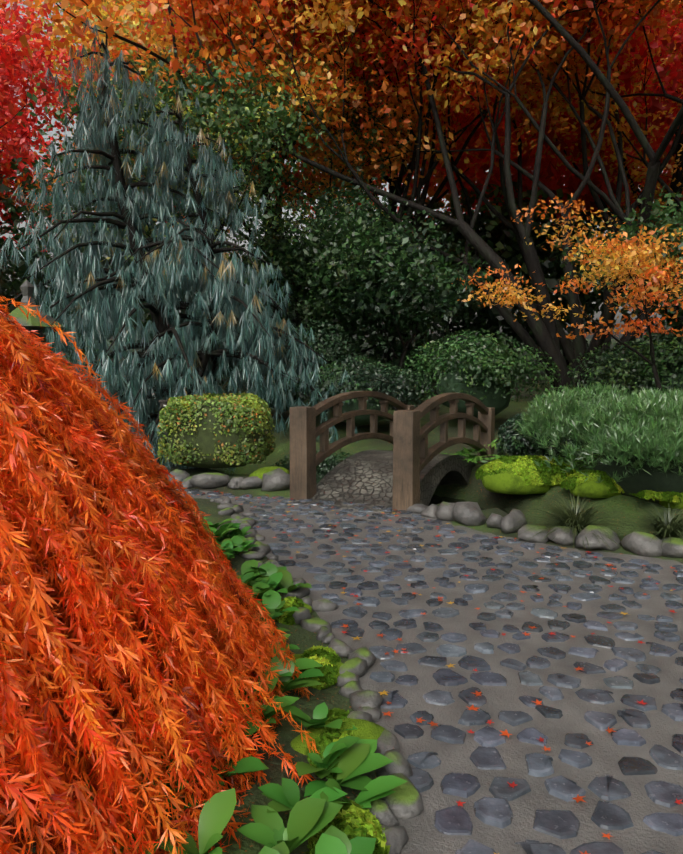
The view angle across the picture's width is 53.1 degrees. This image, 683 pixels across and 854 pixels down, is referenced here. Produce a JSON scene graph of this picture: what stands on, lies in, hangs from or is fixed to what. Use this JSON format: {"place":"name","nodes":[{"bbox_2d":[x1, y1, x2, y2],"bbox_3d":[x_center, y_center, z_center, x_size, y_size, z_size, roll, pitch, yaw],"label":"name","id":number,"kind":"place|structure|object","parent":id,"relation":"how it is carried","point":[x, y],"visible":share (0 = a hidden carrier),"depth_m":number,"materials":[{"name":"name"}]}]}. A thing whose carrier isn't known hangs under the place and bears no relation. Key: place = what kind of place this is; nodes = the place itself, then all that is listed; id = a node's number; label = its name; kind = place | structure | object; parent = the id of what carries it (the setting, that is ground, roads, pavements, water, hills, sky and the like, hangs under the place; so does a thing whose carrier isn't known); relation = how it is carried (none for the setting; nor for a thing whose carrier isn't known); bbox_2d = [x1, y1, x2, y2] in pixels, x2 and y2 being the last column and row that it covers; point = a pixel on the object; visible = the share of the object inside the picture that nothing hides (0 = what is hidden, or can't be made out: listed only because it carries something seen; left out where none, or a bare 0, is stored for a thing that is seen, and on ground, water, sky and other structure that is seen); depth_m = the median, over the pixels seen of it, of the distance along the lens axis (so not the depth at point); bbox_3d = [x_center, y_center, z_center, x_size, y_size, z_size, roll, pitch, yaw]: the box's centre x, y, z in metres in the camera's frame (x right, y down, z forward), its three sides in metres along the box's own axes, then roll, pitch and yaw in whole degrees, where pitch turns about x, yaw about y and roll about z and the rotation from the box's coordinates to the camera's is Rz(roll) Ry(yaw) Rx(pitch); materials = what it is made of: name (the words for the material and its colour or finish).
{"place":"outdoors","nodes":[
{"label":"outdoors","id":0,"kind":"place"},
{"bbox_2d":[0,0,678,339],"label":"sky","id":1,"kind":"structure","parent":0,"point":[596,315],"materials":[{"name":"white"}]},
{"bbox_2d":[22,339,682,853],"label":"garden ground","id":2,"kind":"structure","parent":0,"point":[474,489],"depth_m":7.00,"materials":[{"name":"green plant"}]},
{"bbox_2d":[0,93,33,225],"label":"tree","id":3,"kind":"object","parent":2,"relation":"on","point":[11,170],"visible":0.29,"depth_m":21.93,"materials":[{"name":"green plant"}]},
{"bbox_2d":[4,280,64,346],"bbox_3d":[-4.257,-0.737,9.355,0.998,2.520,0.865,0,6,1],"label":"stone lantern","id":4,"kind":"object","parent":2,"relation":"on","point":[32,322],"visible":0.27,"depth_m":9.15,"materials":[{"name":"grey stone"}]},
{"bbox_2d":[0,74,76,256],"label":"tree","id":5,"kind":"object","parent":2,"relation":"on","point":[39,136],"visible":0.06,"depth_m":28.89,"materials":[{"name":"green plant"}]},
{"bbox_2d":[0,237,87,362],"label":"shrub","id":6,"kind":"object","parent":2,"relation":"on","point":[22,267],"visible":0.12,"depth_m":19.55,"materials":[{"name":"green plant"}]},
{"bbox_2d":[0,246,97,355],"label":"shrub","id":7,"kind":"object","parent":2,"relation":"on","point":[12,277],"visible":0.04,"depth_m":30.09,"materials":[{"name":"green plant"}]},
{"bbox_2d":[0,0,114,194],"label":"maple tree","id":8,"kind":"object","parent":2,"relation":"on","point":[11,57],"visible":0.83,"depth_m":13.07,"materials":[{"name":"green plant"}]},
{"bbox_2d":[45,345,127,389],"bbox_3d":[-4.995,-0.556,10.642,3.299,1.551,2.254,0,6,1],"label":"shrub","id":9,"kind":"object","parent":2,"relation":"on","point":[70,358],"visible":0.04,"depth_m":10.59,"materials":[{"name":"green plant"}]},
{"bbox_2d":[0,145,256,367],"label":"tree","id":10,"kind":"object","parent":2,"relation":"on","point":[15,283],"visible":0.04,"depth_m":21.11,"materials":[{"name":"green plant"}]},
{"bbox_2d":[0,296,318,853],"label":"weeping japanese maple","id":11,"kind":"object","parent":2,"relation":"on","point":[115,573],"visible":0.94,"depth_m":2.17,"materials":[{"name":"plant"}]},
{"bbox_2d":[158,400,174,466],"bbox_3d":[-2.401,0.255,9.689,0.340,1.300,0.085,0,6,1],"label":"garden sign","id":12,"kind":"object","parent":2,"relation":"on","point":[163,403],"visible":0.12,"depth_m":9.61,"materials":[{"name":"wood"}]},
{"bbox_2d":[0,17,361,485],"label":"pine tree","id":13,"kind":"object","parent":2,"relation":"on","point":[146,381],"visible":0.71,"depth_m":10.42,"materials":[{"name":"green plant"}]},
{"bbox_2d":[18,0,384,383],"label":"tree","id":14,"kind":"object","parent":2,"relation":"on","point":[105,3],"visible":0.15,"depth_m":16.61,"materials":[{"name":"orange plant"}]},
{"bbox_2d":[157,393,275,467],"bbox_3d":[-1.599,0.035,8.915,1.462,0.953,1.226,0,6,1],"label":"hedge shrub","id":15,"kind":"object","parent":2,"relation":"on","point":[209,430],"visible":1,"depth_m":8.45,"materials":[{"name":"green plant"}]},
{"bbox_2d":[2,42,440,382],"bbox_3d":[-2.849,-4.591,15.478,8.556,8.141,9.512,4,7,34],"label":"maple tree","id":16,"kind":"object","parent":2,"relation":"on","point":[247,109],"visible":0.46,"depth_m":12.89,"materials":[{"name":"green plant"}]},
{"bbox_2d":[161,466,289,490],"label":"border stones","id":17,"kind":"object","parent":2,"relation":"on","point":[278,479],"visible":0.44,"depth_m":8.00,"materials":[{"name":"grey stone"}]},
{"bbox_2d":[51,517,406,853],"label":"leafy plants","id":18,"kind":"object","parent":2,"relation":"on","point":[318,809],"visible":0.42,"depth_m":2.29,"materials":[{"name":"green plant"}]},
{"bbox_2d":[113,29,390,248],"bbox_3d":[-2.203,-10.559,27.428,13.776,16.014,10.804,0,6,1],"label":"tree","id":19,"kind":"object","parent":2,"relation":"on","point":[294,161],"depth_m":26.93,"materials":[{"name":"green plant"}]},
{"bbox_2d":[0,0,524,373],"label":"tree","id":20,"kind":"object","parent":2,"relation":"on","point":[77,21],"visible":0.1,"depth_m":11.53,"materials":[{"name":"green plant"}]},
{"bbox_2d":[79,0,458,323],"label":"tree","id":21,"kind":"object","parent":2,"relation":"on","point":[317,179],"visible":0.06,"depth_m":21.95,"materials":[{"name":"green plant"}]},
{"bbox_2d":[169,252,386,360],"bbox_3d":[-2.744,-4.556,28.492,10.046,6.089,11.320,0,6,1],"label":"shrub","id":22,"kind":"object","parent":2,"relation":"on","point":[298,330],"visible":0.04,"depth_m":26.38,"materials":[{"name":"green plant"}]},
{"bbox_2d":[215,319,359,411],"bbox_3d":[-0.956,-1.133,12.603,2.631,1.712,1.816,-2,6,-18],"label":"shrub","id":23,"kind":"object","parent":2,"relation":"on","point":[329,340],"visible":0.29,"depth_m":12.27,"materials":[{"name":"green plant"}]},
{"bbox_2d":[274,596,304,625],"bbox_3d":[-0.308,1.077,4.059,0.208,0.096,0.385,0,6,1],"label":"moss fuzz","id":24,"kind":"object","parent":2,"relation":"on","point":[286,618],"visible":0.52,"depth_m":3.96,"materials":[{"name":"green plant"}]},
{"bbox_2d":[268,449,352,483],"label":"shrub","id":25,"kind":"object","parent":2,"relation":"on","point":[327,464],"visible":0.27,"depth_m":9.80,"materials":[{"name":"green plant"}]},
{"bbox_2d":[210,496,423,853],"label":"border stones","id":26,"kind":"object","parent":2,"relation":"on","point":[404,801],"visible":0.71,"depth_m":3.06,"materials":[{"name":"grey stone"}]},
{"bbox_2d":[305,708,352,779],"bbox_3d":[-0.019,1.201,2.656,0.257,0.105,0.453,0,6,1],"label":"moss fuzz","id":27,"kind":"object","parent":2,"relation":"on","point":[324,740],"visible":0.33,"depth_m":2.59,"materials":[{"name":"green plant"}]},
{"bbox_2d":[111,0,562,360],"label":"tree","id":28,"kind":"object","parent":2,"relation":"on","point":[438,178],"visible":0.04,"depth_m":26.37,"materials":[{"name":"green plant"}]},
{"bbox_2d":[227,171,466,386],"bbox_3d":[-0.123,-2.844,14.719,7.077,4.813,5.434,5,8,44],"label":"tree","id":29,"kind":"object","parent":2,"relation":"on","point":[287,261],"visible":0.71,"depth_m":13.55,"materials":[{"name":"green plant"}]},
{"bbox_2d":[305,800,390,853],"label":"moss fuzz","id":30,"kind":"object","parent":2,"relation":"on","point":[357,819],"visible":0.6,"depth_m":2.10,"materials":[{"name":"green plant"}]},
{"bbox_2d":[18,0,682,391],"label":"tree","id":31,"kind":"object","parent":2,"relation":"on","point":[544,330],"visible":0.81,"depth_m":13.14,"materials":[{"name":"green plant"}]},
{"bbox_2d":[283,354,433,424],"bbox_3d":[0.299,-0.623,11.492,2.058,1.197,2.052,-5,7,-41],"label":"shrub","id":32,"kind":"object","parent":2,"relation":"on","point":[362,375],"visible":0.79,"depth_m":11.07,"materials":[{"name":"green plant"}]},
{"bbox_2d":[289,391,494,512],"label":"foot bridge","id":33,"kind":"structure","parent":2,"relation":"on","point":[409,470],"depth_m":7.67,"materials":[{"name":"brown wood"}]},
{"bbox_2d":[129,0,682,383],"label":"tree","id":34,"kind":"object","parent":2,"relation":"on","point":[566,344],"visible":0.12,"depth_m":15.49,"materials":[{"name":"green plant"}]},
{"bbox_2d":[299,212,521,410],"bbox_3d":[1.252,-2.184,13.861,4.430,3.849,5.009,4,7,39],"label":"tree","id":35,"kind":"object","parent":2,"relation":"on","point":[427,304],"visible":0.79,"depth_m":13.17,"materials":[{"name":"green plant"}]},
{"bbox_2d":[169,0,682,396],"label":"tree","id":36,"kind":"object","parent":2,"relation":"on","point":[425,180],"visible":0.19,"depth_m":15.53,"materials":[{"name":"orange plant"}]},
{"bbox_2d":[314,180,607,379],"bbox_3d":[4.139,-4.527,21.713,10.227,6.249,10.229,0,6,1],"label":"tree","id":37,"kind":"object","parent":2,"relation":"on","point":[496,245],"visible":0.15,"depth_m":19.54,"materials":[{"name":"green plant"}]},
{"bbox_2d":[249,460,682,850],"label":"moss mounds","id":38,"kind":"object","parent":2,"relation":"on","point":[508,481],"visible":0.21,"depth_m":7.05,"materials":[{"name":"green plant"}]},
{"bbox_2d":[299,645,340,689],"bbox_3d":[-0.106,1.143,3.301,0.235,0.102,0.408,0,6,1],"label":"moss fuzz","id":39,"kind":"object","parent":38,"relation":"on","point":[327,658],"visible":0.67,"depth_m":3.25,"materials":[{"name":"green plant"}]},
{"bbox_2d":[560,470,624,493],"bbox_3d":[2.786,0.559,7.299,0.894,0.213,0.594,0,6,1],"label":"moss fuzz","id":40,"kind":"object","parent":38,"relation":"on","point":[571,481],"visible":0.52,"depth_m":7.16,"materials":[{"name":"green plant"}]},
{"bbox_2d":[441,447,492,462],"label":"fern","id":41,"kind":"object","parent":2,"relation":"on","point":[465,452],"visible":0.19,"depth_m":9.32,"materials":[{"name":"green plant"}]},
{"bbox_2d":[290,39,656,337],"bbox_3d":[5.566,-10.602,29.256,17.256,15.375,16.622,3,6,26],"label":"tree","id":42,"kind":"object","parent":2,"relation":"on","point":[432,177],"depth_m":30.20,"materials":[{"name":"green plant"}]},
{"bbox_2d":[402,328,560,417],"bbox_3d":[2.228,-0.923,11.773,1.995,1.537,2.686,-5,7,-42],"label":"shrub","id":43,"kind":"object","parent":2,"relation":"on","point":[483,372],"visible":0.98,"depth_m":11.26,"materials":[{"name":"green plant"}]},
{"bbox_2d":[292,0,682,328],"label":"maple tree","id":44,"kind":"object","parent":2,"relation":"on","point":[596,93],"visible":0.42,"depth_m":14.63,"materials":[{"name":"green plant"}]},
{"bbox_2d":[475,455,576,485],"bbox_3d":[2.162,0.468,7.962,1.186,0.305,0.872,0,6,1],"label":"moss fuzz","id":45,"kind":"object","parent":2,"relation":"on","point":[493,466],"visible":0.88,"depth_m":7.70,"materials":[{"name":"green plant"}]},
{"bbox_2d":[468,439,593,462],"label":"fern","id":46,"kind":"object","parent":2,"relation":"on","point":[492,443],"visible":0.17,"depth_m":9.00,"materials":[{"name":"green plant"}]},
{"bbox_2d":[495,412,567,458],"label":"round shrub","id":47,"kind":"object","parent":2,"relation":"on","point":[511,443],"visible":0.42,"depth_m":8.26,"materials":[{"name":"green plant"}]},
{"bbox_2d":[407,501,682,557],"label":"border stones","id":48,"kind":"object","parent":2,"relation":"on","point":[468,513],"visible":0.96,"depth_m":5.70,"materials":[{"name":"grey stone"}]},
{"bbox_2d":[428,0,682,355],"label":"tree","id":49,"kind":"object","parent":2,"relation":"on","point":[549,170],"visible":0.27,"depth_m":18.99,"materials":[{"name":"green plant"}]},
{"bbox_2d":[438,182,682,365],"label":"tree","id":50,"kind":"object","parent":2,"relation":"on","point":[586,297],"visible":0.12,"depth_m":22.55,"materials":[{"name":"green plant"}]},
{"bbox_2d":[452,193,682,392],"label":"maple tree","id":51,"kind":"object","parent":2,"relation":"on","point":[630,251],"visible":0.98,"depth_m":9.37,"materials":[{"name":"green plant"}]},
{"bbox_2d":[497,494,643,555],"bbox_3d":[2.043,0.774,5.950,1.346,0.324,1.298,4,7,38],"label":"grass tuft","id":52,"kind":"object","parent":2,"relation":"on","point":[578,518],"visible":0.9,"depth_m":5.90,"materials":[{"name":"green plant"}]},
{"bbox_2d":[551,449,598,471],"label":"fern","id":53,"kind":"object","parent":2,"relation":"on","point":[579,464],"visible":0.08,"depth_m":8.51,"materials":[{"name":"green plant"}]},
{"bbox_2d":[530,384,627,459],"bbox_3d":[3.395,-0.068,9.264,1.684,1.032,1.286,0,6,1],"label":"shrub","id":54,"kind":"object","parent":2,"relation":"on","point":[569,440],"visible":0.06,"depth_m":9.19,"materials":[{"name":"green plant"}]},
{"bbox_2d":[514,381,682,502],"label":"pine shrub","id":55,"kind":"object","parent":2,"relation":"on","point":[639,437],"visible":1,"depth_m":6.77,"materials":[{"name":"green plant"}]},
{"bbox_2d":[559,32,681,185],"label":"tree","id":56,"kind":"object","parent":2,"relation":"on","point":[665,153],"depth_m":22.52,"materials":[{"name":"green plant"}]},
{"bbox_2d":[560,186,682,354],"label":"tree","id":57,"kind":"object","parent":2,"relation":"on","point":[666,217],"visible":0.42,"depth_m":10.69,"materials":[{"name":"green plant"}]},
{"bbox_2d":[564,330,682,399],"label":"shrub","id":58,"kind":"object","parent":2,"relation":"on","point":[669,367],"visible":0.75,"depth_m":10.60,"materials":[{"name":"green plant"}]},
{"bbox_2d":[604,502,682,549],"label":"grass tuft","id":59,"kind":"object","parent":2,"relation":"on","point":[672,526],"visible":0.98,"depth_m":5.61,"materials":[{"name":"green plant"}]},
{"bbox_2d":[626,189,682,341],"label":"tree","id":60,"kind":"object","parent":2,"relation":"on","point":[671,213],"visible":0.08,"depth_m":19.21,"materials":[{"name":"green plant"}]},
{"bbox_2d":[629,490,681,502],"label":"moss fuzz","id":61,"kind":"object","parent":2,"relation":"on","point":[661,496],"visible":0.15,"depth_m":6.69,"materials":[{"name":"green plant"}]},
{"bbox_2d":[638,300,677,355],"bbox_3d":[15.036,-3.955,21.157,9.094,5.866,11.779,5,7,41],"label":"green tree trunk","id":62,"kind":"object","parent":2,"relation":"on","point":[650,318],"visible":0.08,"depth_m":20.64,"materials":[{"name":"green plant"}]},
{"bbox_2d":[227,474,484,509],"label":"stream water","id":63,"kind":"structure","parent":0,"point":[435,499],"depth_m":9.02,"materials":[{"name":"black liquid"}]},
{"bbox_2d":[170,489,682,853],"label":"cobble path","id":64,"kind":"structure","parent":0,"point":[605,752],"depth_m":3.30,"materials":[{"name":"stone"}]},
{"bbox_2d":[216,491,682,853],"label":"fallen leaves","id":65,"kind":"object","parent":64,"relation":"on","point":[578,798],"visible":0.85,"depth_m":3.37,"materials":[{"name":"red plant"}]}
]}

